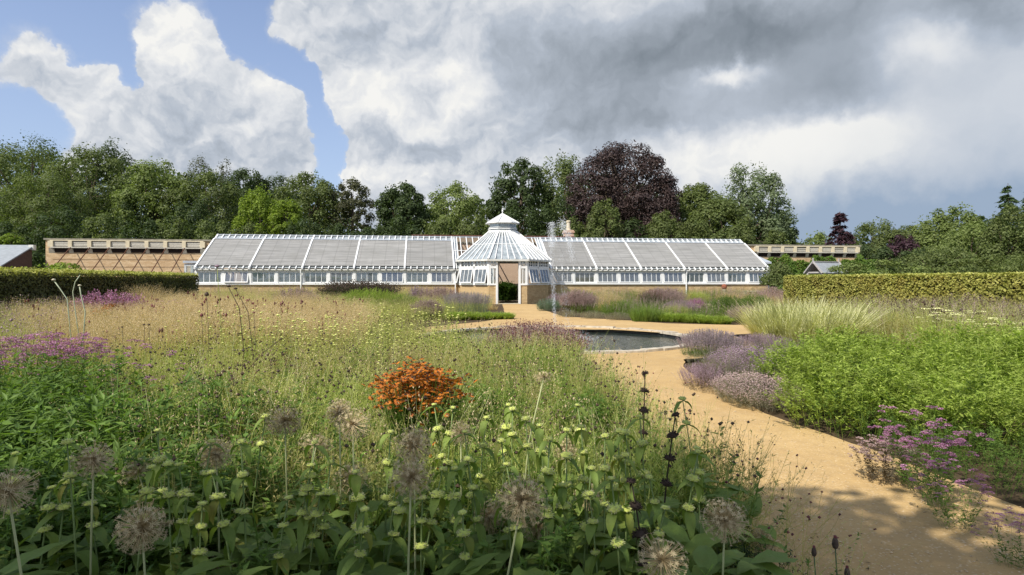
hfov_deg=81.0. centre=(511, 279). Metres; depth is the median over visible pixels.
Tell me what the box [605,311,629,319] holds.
edging mound
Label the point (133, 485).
willow leaved plant
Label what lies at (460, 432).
allium
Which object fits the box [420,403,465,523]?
phlomis stalk
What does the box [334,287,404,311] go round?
leafy clump
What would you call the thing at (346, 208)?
broadleaf tree
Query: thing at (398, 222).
understorey bush
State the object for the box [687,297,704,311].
flower clump
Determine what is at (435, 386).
helenium clump
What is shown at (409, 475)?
allium
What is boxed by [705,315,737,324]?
grass tuft
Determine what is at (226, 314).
dark seedheads
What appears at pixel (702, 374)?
catmint mound
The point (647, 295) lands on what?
shrub
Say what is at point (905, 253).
understorey bush
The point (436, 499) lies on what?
phlomis stalk
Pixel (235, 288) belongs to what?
scabious stem
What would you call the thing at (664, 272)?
window
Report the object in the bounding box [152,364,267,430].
leafy clump
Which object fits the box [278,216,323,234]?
understorey bush
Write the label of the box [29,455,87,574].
phlomis stalk
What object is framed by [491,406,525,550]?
phlomis stalk
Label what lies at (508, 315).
grass tuft
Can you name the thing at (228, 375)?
seedy drift
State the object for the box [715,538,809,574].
leafy clump
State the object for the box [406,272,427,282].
window
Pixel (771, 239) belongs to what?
understorey bush
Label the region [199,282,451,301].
wall planting
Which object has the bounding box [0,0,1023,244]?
sky
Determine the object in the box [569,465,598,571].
phlomis stalk
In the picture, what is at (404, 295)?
leafy clump
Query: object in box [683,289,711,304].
shrub
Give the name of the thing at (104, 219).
understorey bush
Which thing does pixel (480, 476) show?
phlomis stalk
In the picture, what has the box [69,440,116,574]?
allium
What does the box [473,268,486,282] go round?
window
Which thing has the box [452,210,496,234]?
understorey bush
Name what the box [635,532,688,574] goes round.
allium
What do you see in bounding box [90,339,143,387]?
flower clump
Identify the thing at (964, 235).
broadleaf tree
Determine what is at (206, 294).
burnet stem
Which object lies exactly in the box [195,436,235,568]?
allium
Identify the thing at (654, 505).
phlomis stalk
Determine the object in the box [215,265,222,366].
pincushion stem
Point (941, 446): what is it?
flower clump
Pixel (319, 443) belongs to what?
allium
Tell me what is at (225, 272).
window
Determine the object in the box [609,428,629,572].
phlomis stalk
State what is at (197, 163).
broadleaf tree
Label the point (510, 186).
broadleaf tree
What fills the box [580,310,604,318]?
edging mound
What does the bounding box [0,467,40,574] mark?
allium
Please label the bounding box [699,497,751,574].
allium
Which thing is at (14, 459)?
phlomis stalk
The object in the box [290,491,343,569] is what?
phlomis stalk
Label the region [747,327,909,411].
willow leaved plant
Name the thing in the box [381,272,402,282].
window
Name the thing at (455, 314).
grass tuft
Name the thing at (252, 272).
window
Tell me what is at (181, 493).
phlomis stalk
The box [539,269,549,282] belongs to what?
window
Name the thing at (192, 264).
entrance porch
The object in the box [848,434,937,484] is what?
seedhead clump
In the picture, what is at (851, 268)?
shrub
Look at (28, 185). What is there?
broadleaf tree
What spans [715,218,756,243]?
understorey bush
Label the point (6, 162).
broadleaf tree
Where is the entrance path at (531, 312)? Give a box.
[427,304,750,334]
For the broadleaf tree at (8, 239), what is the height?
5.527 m
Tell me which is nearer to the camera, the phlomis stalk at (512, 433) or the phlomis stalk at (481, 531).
the phlomis stalk at (481, 531)
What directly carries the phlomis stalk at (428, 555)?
on the ground at (990, 470)
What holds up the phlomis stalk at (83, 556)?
on the ground at (990, 470)
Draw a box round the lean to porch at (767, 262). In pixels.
[760,257,771,287]
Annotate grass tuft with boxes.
[440,309,467,320]
[460,310,484,319]
[477,310,503,319]
[494,310,515,318]
[653,311,675,321]
[666,312,693,322]
[680,312,704,322]
[694,315,715,323]
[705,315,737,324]
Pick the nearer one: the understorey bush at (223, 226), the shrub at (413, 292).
the shrub at (413, 292)
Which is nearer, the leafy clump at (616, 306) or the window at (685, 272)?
the leafy clump at (616, 306)
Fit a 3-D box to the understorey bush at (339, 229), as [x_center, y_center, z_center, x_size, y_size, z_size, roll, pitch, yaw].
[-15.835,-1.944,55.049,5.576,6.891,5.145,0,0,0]
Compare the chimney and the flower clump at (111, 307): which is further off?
the chimney
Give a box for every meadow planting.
[20,309,847,574]
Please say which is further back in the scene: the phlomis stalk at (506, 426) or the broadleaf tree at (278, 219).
the broadleaf tree at (278, 219)
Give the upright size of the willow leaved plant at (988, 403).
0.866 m
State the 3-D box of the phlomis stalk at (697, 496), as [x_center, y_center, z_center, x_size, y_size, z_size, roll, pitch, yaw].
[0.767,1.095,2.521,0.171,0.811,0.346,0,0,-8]
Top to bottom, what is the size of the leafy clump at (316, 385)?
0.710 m
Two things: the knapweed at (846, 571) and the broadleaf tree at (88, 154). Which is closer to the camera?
the knapweed at (846, 571)
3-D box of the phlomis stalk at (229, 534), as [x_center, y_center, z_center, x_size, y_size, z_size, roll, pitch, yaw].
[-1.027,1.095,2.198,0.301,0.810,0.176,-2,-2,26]
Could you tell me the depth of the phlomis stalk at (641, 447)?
2.71 m
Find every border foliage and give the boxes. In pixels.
[0,443,860,574]
[104,414,788,572]
[684,332,858,398]
[797,385,1023,501]
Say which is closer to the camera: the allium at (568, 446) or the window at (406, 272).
the allium at (568, 446)
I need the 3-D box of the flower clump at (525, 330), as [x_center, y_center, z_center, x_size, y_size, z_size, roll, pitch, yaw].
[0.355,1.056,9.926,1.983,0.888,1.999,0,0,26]
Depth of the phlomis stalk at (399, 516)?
2.29 m
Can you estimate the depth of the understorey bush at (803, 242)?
59.62 m
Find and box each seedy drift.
[177,358,262,400]
[243,350,305,395]
[271,286,321,302]
[375,344,429,366]
[476,357,530,399]
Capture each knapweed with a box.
[811,545,816,574]
[832,535,840,574]
[844,565,849,574]
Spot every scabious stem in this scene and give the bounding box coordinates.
[226,285,243,375]
[234,287,253,378]
[239,338,281,395]
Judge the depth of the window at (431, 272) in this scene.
39.64 m
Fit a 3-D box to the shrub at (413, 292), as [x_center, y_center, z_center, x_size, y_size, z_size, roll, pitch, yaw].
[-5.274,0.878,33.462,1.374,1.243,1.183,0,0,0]
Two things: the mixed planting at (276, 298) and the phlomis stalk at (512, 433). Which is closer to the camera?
the phlomis stalk at (512, 433)
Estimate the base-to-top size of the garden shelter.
2.710 m
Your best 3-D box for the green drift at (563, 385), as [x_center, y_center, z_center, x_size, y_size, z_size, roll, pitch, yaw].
[0.299,1.054,5.600,2.242,0.893,5.618,0,0,0]
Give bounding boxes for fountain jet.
[545,212,598,340]
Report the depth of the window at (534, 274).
38.01 m
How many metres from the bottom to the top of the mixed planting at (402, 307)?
1.028 m
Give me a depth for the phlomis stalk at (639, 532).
2.30 m
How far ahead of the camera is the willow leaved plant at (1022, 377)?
5.75 m
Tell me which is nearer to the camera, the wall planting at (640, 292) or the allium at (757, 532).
the allium at (757, 532)
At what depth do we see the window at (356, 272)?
39.06 m
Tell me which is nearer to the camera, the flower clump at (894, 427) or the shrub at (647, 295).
the flower clump at (894, 427)
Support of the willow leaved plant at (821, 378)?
on the ground at (990, 470)
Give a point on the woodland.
(516, 194)
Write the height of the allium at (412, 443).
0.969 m
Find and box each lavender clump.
[673,327,744,358]
[734,332,797,351]
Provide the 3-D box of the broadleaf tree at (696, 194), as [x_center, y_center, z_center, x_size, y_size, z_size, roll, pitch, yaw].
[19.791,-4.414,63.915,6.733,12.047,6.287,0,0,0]
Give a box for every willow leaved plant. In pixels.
[0,346,186,453]
[0,363,115,499]
[0,370,229,560]
[0,407,348,573]
[0,418,189,574]
[78,373,351,486]
[243,411,395,516]
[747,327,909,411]
[763,349,927,438]
[782,319,923,385]
[865,352,1023,456]
[873,332,1023,426]
[884,315,1023,395]
[951,318,1023,356]
[1002,368,1023,413]
[1011,346,1023,372]
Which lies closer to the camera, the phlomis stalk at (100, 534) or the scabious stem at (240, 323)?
the phlomis stalk at (100, 534)
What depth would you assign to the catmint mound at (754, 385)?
7.07 m
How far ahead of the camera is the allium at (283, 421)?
2.68 m
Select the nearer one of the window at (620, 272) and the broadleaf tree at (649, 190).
the window at (620, 272)
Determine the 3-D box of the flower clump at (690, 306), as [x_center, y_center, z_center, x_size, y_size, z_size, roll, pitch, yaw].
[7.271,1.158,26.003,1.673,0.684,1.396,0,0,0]
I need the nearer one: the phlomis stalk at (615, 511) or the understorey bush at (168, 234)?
the phlomis stalk at (615, 511)
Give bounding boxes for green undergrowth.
[41,319,766,566]
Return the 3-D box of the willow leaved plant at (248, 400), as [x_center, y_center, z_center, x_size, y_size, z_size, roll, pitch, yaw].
[-1.865,1.062,3.936,1.629,0.877,1.171,0,0,-26]
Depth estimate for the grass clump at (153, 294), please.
18.43 m
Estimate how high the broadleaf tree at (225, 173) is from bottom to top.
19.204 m
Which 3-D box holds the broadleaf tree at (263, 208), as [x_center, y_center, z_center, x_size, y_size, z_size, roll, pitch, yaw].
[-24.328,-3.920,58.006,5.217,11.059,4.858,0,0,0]
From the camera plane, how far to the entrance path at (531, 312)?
20.53 m
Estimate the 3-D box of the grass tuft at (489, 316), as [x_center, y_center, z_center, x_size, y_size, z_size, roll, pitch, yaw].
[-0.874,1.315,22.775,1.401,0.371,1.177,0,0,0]
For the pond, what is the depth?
17.08 m
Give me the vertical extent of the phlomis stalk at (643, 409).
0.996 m
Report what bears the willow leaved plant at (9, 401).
on the ground at (990, 470)
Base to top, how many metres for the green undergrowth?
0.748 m
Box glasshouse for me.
[193,208,769,303]
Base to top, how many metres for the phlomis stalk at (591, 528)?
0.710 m
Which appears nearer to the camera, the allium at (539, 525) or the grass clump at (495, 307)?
the allium at (539, 525)
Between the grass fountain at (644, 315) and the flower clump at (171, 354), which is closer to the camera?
the flower clump at (171, 354)
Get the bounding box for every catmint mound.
[675,362,733,392]
[698,343,798,376]
[707,369,808,412]
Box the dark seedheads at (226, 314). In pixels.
[23,292,364,352]
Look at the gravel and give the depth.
3.88 m
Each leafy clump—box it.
[137,348,213,382]
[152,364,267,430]
[201,382,296,472]
[284,365,357,431]
[315,279,404,303]
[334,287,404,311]
[338,345,388,397]
[390,293,420,312]
[454,376,538,466]
[551,383,630,462]
[602,300,636,314]
[662,302,691,314]
[705,294,749,314]
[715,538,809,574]
[739,294,775,308]
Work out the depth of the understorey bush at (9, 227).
56.39 m
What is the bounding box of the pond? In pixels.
[431,325,700,353]
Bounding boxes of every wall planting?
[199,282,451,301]
[552,285,781,302]
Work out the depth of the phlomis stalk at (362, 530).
2.10 m
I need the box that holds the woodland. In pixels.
[0,153,1018,268]
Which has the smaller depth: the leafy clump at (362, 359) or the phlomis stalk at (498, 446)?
the phlomis stalk at (498, 446)
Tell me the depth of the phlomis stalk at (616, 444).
2.44 m
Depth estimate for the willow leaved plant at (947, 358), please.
6.66 m
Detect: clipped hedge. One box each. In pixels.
[0,266,198,318]
[782,271,1023,317]
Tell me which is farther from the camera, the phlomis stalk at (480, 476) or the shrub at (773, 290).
the shrub at (773, 290)
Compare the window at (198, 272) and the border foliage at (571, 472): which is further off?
the window at (198, 272)
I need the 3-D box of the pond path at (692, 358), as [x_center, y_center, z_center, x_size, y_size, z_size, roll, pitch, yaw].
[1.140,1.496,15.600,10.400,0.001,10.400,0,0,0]
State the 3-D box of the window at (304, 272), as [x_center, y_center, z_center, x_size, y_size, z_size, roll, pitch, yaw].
[-12.631,-0.165,38.630,1.410,0.710,0.050,0,0,-8]
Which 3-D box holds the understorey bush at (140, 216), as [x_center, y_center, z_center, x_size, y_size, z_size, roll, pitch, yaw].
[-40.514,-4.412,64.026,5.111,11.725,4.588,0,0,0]
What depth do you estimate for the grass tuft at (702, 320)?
20.56 m
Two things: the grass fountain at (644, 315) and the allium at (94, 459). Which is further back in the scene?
the grass fountain at (644, 315)
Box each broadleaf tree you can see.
[0,130,84,236]
[0,137,86,239]
[0,167,95,247]
[0,233,24,244]
[33,141,144,238]
[79,136,145,238]
[109,156,192,238]
[157,165,243,238]
[184,152,211,208]
[215,158,233,233]
[218,167,273,228]
[231,182,279,234]
[251,173,302,233]
[267,197,303,234]
[271,170,347,234]
[328,176,375,232]
[373,180,430,235]
[424,180,490,234]
[486,157,554,234]
[532,149,588,234]
[564,140,682,237]
[585,198,624,237]
[628,178,683,237]
[645,209,684,238]
[675,182,729,237]
[685,196,758,243]
[711,162,800,244]
[754,207,799,244]
[805,230,831,244]
[846,216,900,270]
[880,232,920,265]
[885,222,930,258]
[894,242,991,277]
[907,208,955,252]
[930,221,1007,266]
[934,202,983,256]
[975,200,1023,271]
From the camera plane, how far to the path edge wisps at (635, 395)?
5.42 m
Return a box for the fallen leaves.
[637,380,1016,569]
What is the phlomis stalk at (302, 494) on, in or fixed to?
on the ground at (990, 470)
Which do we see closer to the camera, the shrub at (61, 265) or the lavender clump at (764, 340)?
the lavender clump at (764, 340)
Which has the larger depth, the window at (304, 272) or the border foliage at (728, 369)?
the window at (304, 272)
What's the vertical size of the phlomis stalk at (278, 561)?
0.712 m
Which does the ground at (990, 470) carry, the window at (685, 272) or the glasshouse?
the glasshouse
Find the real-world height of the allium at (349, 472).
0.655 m
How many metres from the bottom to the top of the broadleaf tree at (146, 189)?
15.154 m
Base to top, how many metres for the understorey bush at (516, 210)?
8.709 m
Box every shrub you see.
[6,262,108,276]
[406,285,425,303]
[409,298,445,319]
[418,286,459,302]
[535,297,560,310]
[558,288,598,312]
[636,290,665,307]
[640,286,687,305]
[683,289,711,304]
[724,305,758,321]
[755,286,784,299]
[758,261,795,285]
[819,258,939,277]
[922,255,1023,277]
[985,253,1023,272]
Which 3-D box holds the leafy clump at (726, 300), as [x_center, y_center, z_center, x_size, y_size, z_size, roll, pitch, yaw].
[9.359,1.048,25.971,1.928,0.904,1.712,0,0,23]
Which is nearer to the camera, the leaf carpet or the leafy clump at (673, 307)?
the leaf carpet
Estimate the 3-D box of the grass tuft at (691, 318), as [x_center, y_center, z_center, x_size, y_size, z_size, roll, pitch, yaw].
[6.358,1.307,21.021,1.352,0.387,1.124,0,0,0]
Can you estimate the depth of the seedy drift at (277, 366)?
6.58 m
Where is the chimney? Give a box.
[562,220,574,235]
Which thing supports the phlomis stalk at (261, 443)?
on the ground at (990, 470)
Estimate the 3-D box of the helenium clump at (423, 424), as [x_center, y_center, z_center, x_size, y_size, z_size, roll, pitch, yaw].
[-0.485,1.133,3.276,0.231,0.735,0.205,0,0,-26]
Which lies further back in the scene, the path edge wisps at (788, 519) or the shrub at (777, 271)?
the shrub at (777, 271)
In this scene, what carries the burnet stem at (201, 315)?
on the ground at (990, 470)
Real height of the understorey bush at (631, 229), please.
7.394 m
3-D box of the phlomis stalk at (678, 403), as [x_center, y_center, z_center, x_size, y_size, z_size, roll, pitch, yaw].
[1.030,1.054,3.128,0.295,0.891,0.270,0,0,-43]
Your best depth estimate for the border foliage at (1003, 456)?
4.84 m
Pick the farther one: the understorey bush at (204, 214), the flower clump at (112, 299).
the understorey bush at (204, 214)
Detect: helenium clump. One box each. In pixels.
[362,355,477,509]
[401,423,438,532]
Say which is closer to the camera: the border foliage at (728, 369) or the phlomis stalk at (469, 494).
the phlomis stalk at (469, 494)
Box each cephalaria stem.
[52,279,71,341]
[72,275,79,335]
[78,284,85,361]
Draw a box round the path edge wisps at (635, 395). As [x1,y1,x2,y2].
[555,338,688,447]
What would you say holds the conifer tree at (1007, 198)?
on the ground at (990, 470)
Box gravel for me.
[618,367,1023,574]
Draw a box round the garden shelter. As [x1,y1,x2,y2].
[803,258,847,274]
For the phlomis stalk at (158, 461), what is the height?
0.890 m
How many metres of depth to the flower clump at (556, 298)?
32.89 m
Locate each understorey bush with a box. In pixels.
[0,221,45,268]
[20,204,97,267]
[47,182,100,237]
[72,209,127,238]
[107,184,155,238]
[112,214,165,238]
[150,214,194,238]
[160,196,220,239]
[188,215,235,239]
[231,221,263,233]
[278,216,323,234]
[320,221,360,234]
[357,223,383,235]
[380,212,425,235]
[417,213,458,234]
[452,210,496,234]
[497,205,543,235]
[529,196,583,237]
[549,215,591,237]
[610,217,651,237]
[672,217,717,238]
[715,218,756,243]
[762,226,790,244]
[795,238,811,244]
[860,242,893,273]
[889,246,946,273]
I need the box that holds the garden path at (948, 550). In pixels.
[578,352,1023,574]
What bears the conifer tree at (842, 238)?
on the ground at (990, 470)
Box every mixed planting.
[0,293,102,384]
[103,288,356,323]
[197,291,494,325]
[556,294,797,318]
[711,288,798,305]
[811,292,1023,346]
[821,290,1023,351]
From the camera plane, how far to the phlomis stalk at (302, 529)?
2.27 m
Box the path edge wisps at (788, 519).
[580,402,910,574]
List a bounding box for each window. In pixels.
[198,272,220,282]
[224,272,247,282]
[252,272,274,282]
[278,272,299,282]
[304,272,326,282]
[330,272,352,282]
[356,272,377,282]
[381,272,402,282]
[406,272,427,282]
[431,272,451,282]
[459,269,472,282]
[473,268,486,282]
[529,269,539,282]
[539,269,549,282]
[552,272,571,282]
[575,272,594,282]
[597,272,616,282]
[620,272,638,282]
[642,272,660,282]
[664,272,682,282]
[685,272,703,282]
[707,272,725,282]
[728,273,745,282]
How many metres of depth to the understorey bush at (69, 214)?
56.27 m
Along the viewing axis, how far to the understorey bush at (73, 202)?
65.89 m
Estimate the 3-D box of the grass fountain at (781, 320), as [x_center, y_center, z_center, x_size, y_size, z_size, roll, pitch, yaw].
[6.901,0.891,14.065,4.411,1.219,3.630,0,0,0]
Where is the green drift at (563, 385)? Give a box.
[381,332,776,537]
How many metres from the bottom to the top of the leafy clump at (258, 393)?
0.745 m
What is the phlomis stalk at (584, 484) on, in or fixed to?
on the ground at (990, 470)
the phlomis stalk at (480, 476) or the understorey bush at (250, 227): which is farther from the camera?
the understorey bush at (250, 227)
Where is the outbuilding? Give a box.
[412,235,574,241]
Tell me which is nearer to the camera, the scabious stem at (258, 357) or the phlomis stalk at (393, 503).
the phlomis stalk at (393, 503)
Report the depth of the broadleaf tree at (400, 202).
61.76 m
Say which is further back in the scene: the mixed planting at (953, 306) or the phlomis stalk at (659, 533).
the mixed planting at (953, 306)
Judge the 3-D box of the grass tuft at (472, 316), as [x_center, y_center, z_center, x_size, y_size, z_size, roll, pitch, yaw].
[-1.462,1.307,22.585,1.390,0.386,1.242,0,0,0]
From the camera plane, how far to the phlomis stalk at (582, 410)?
2.96 m
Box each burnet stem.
[200,313,203,366]
[204,292,208,348]
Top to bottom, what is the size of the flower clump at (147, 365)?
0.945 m
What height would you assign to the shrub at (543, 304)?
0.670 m
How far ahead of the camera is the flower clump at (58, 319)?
10.96 m
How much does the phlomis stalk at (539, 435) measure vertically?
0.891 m
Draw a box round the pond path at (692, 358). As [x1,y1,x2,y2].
[405,328,772,362]
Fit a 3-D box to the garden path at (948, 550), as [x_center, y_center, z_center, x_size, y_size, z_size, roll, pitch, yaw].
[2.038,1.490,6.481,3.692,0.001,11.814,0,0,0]
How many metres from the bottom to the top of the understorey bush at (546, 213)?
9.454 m
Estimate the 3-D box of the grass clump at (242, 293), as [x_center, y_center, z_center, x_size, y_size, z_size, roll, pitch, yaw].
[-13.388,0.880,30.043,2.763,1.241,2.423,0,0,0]
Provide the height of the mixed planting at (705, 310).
0.772 m
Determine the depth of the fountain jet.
15.59 m
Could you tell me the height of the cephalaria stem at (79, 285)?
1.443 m
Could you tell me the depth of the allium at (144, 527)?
1.95 m
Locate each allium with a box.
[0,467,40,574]
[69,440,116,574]
[112,498,173,574]
[115,456,151,487]
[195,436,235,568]
[264,403,305,521]
[298,433,332,570]
[325,398,353,539]
[333,461,369,493]
[334,407,370,545]
[387,451,434,574]
[394,424,434,574]
[447,420,473,522]
[470,496,506,534]
[496,473,548,574]
[520,371,554,519]
[521,511,554,567]
[553,437,576,473]
[573,485,600,544]
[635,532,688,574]
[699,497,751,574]
[748,528,776,552]
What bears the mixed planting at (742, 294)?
on the ground at (990, 470)
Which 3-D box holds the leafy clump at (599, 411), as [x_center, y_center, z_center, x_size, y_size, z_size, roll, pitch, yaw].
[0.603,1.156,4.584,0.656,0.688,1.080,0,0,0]
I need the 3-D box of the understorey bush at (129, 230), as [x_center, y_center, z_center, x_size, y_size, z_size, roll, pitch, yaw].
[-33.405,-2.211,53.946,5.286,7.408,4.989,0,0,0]
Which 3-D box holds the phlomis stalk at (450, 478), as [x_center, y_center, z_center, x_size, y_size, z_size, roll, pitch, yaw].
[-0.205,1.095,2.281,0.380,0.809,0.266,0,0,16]
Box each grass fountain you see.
[628,305,662,321]
[715,295,909,344]
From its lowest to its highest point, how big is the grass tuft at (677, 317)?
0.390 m
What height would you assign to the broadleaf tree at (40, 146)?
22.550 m
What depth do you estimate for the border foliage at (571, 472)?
3.15 m
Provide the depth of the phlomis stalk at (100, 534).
2.35 m
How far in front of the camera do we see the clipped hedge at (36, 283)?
16.89 m
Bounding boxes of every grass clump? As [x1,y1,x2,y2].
[114,282,179,303]
[219,285,267,301]
[341,301,390,316]
[481,299,499,309]
[591,289,626,310]
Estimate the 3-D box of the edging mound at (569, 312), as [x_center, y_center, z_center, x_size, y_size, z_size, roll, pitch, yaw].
[2.268,1.333,24.197,1.020,0.334,0.864,0,0,0]
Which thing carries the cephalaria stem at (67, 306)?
on the ground at (990, 470)
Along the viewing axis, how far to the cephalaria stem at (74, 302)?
8.20 m
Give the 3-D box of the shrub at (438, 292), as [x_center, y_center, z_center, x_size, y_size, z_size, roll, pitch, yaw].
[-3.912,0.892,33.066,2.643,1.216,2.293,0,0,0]
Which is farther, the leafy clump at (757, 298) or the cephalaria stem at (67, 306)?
the leafy clump at (757, 298)
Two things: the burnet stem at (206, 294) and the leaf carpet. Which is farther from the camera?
the burnet stem at (206, 294)
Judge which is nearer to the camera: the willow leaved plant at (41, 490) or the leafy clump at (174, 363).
the willow leaved plant at (41, 490)
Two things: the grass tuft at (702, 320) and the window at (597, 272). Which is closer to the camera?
the grass tuft at (702, 320)
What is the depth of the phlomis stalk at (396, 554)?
2.44 m
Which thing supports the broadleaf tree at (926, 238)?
on the ground at (990, 470)
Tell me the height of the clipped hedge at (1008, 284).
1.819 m
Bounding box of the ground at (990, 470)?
[8,302,1023,573]
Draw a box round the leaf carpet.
[0,469,797,574]
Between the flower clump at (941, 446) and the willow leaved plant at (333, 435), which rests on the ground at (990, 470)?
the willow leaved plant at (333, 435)
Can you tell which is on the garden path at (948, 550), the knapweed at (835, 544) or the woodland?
the knapweed at (835, 544)
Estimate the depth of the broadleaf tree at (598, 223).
54.37 m
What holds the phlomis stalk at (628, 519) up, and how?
on the ground at (990, 470)
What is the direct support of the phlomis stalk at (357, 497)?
on the ground at (990, 470)
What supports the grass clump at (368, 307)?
on the ground at (990, 470)
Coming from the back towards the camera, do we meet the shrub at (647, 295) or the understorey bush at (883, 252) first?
the understorey bush at (883, 252)
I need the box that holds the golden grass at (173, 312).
[1,294,390,390]
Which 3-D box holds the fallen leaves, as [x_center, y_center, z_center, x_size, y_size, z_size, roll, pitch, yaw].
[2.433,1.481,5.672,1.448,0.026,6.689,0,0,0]
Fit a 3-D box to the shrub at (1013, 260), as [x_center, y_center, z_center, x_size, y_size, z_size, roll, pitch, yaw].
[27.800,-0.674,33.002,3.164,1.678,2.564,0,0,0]
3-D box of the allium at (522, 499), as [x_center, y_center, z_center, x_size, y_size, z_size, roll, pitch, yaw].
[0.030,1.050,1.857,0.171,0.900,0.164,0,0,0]
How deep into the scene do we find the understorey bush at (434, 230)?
54.38 m
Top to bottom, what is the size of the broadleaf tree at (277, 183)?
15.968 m
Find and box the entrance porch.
[183,261,200,272]
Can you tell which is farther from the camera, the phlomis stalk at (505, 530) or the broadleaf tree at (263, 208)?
the broadleaf tree at (263, 208)
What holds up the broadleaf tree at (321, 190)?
on the ground at (990, 470)
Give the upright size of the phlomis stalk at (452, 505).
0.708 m
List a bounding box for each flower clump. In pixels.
[0,331,131,429]
[13,304,93,352]
[58,289,148,324]
[90,303,116,329]
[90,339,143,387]
[112,343,191,406]
[143,350,184,404]
[440,291,492,312]
[477,317,596,364]
[546,291,568,306]
[661,299,699,314]
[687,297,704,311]
[867,405,994,490]
[894,421,978,507]
[900,458,994,529]
[915,308,1006,339]
[961,317,1022,340]
[971,507,1023,569]
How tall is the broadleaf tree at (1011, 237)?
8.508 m
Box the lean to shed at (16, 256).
[0,245,35,268]
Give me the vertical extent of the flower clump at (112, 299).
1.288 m
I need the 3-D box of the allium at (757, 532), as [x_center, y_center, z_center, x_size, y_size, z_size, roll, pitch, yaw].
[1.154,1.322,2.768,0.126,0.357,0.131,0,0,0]
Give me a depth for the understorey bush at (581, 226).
54.74 m
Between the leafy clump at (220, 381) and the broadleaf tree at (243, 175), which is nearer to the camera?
the leafy clump at (220, 381)
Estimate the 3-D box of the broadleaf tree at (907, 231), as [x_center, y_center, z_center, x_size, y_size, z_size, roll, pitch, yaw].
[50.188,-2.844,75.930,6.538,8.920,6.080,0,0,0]
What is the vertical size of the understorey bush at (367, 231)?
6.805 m
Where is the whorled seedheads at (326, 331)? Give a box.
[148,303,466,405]
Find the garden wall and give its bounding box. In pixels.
[43,238,860,299]
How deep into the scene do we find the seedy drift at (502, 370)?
6.77 m
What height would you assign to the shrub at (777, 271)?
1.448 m
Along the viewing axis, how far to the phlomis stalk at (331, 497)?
2.28 m
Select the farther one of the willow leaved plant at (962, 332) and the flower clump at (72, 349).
the willow leaved plant at (962, 332)
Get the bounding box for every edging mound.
[557,309,578,316]
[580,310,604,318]
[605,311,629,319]
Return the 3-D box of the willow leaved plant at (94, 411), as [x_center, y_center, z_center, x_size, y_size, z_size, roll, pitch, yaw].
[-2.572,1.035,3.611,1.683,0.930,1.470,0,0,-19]
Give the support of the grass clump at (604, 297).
on the ground at (990, 470)
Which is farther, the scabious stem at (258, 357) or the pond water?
the pond water
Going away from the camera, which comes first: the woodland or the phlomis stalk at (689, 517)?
the phlomis stalk at (689, 517)
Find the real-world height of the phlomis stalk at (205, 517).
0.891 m
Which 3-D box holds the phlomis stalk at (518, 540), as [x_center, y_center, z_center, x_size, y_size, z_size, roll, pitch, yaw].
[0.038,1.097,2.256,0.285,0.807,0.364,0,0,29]
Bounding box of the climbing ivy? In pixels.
[745,253,875,296]
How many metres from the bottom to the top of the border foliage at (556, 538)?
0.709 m
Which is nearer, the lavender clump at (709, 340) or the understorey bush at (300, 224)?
the lavender clump at (709, 340)
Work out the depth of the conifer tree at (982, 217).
69.76 m
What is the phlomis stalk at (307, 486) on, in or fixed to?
on the ground at (990, 470)
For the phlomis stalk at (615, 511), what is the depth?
2.12 m
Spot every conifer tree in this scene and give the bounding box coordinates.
[823,212,855,244]
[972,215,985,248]
[993,185,1022,256]
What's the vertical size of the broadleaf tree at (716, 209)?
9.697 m
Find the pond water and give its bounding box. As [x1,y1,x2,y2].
[435,330,683,349]
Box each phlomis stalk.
[0,451,62,572]
[15,484,80,569]
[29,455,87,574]
[47,438,130,574]
[69,481,118,574]
[106,464,162,574]
[117,428,208,571]
[153,462,199,574]
[155,459,183,574]
[169,492,201,574]
[188,501,210,574]
[194,438,225,560]
[204,469,235,573]
[210,438,298,574]
[216,413,276,568]
[223,482,255,566]
[271,495,301,574]
[272,463,331,574]
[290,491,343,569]
[292,439,336,574]
[295,491,328,574]
[314,460,347,574]
[334,469,376,559]
[340,505,373,574]
[361,430,436,573]
[362,450,413,571]
[382,487,412,564]
[385,451,421,571]
[405,495,435,574]
[417,405,471,541]
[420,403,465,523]
[420,466,449,574]
[433,466,463,574]
[433,492,463,574]
[444,509,480,574]
[446,430,506,573]
[457,455,485,568]
[471,415,495,559]
[483,403,522,524]
[489,462,524,573]
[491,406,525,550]
[494,416,540,560]
[494,437,523,574]
[498,478,533,574]
[509,437,584,574]
[521,423,582,570]
[537,486,572,569]
[545,482,581,555]
[546,427,583,573]
[565,403,608,548]
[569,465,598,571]
[572,424,602,569]
[574,433,643,574]
[577,490,603,574]
[592,476,628,574]
[605,415,688,553]
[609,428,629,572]
[609,428,653,559]
[617,452,636,574]
[626,477,649,574]
[637,474,664,551]
[639,370,649,507]
[647,505,678,574]
[660,412,679,502]
[668,449,718,572]
[672,396,717,519]
[676,445,730,574]

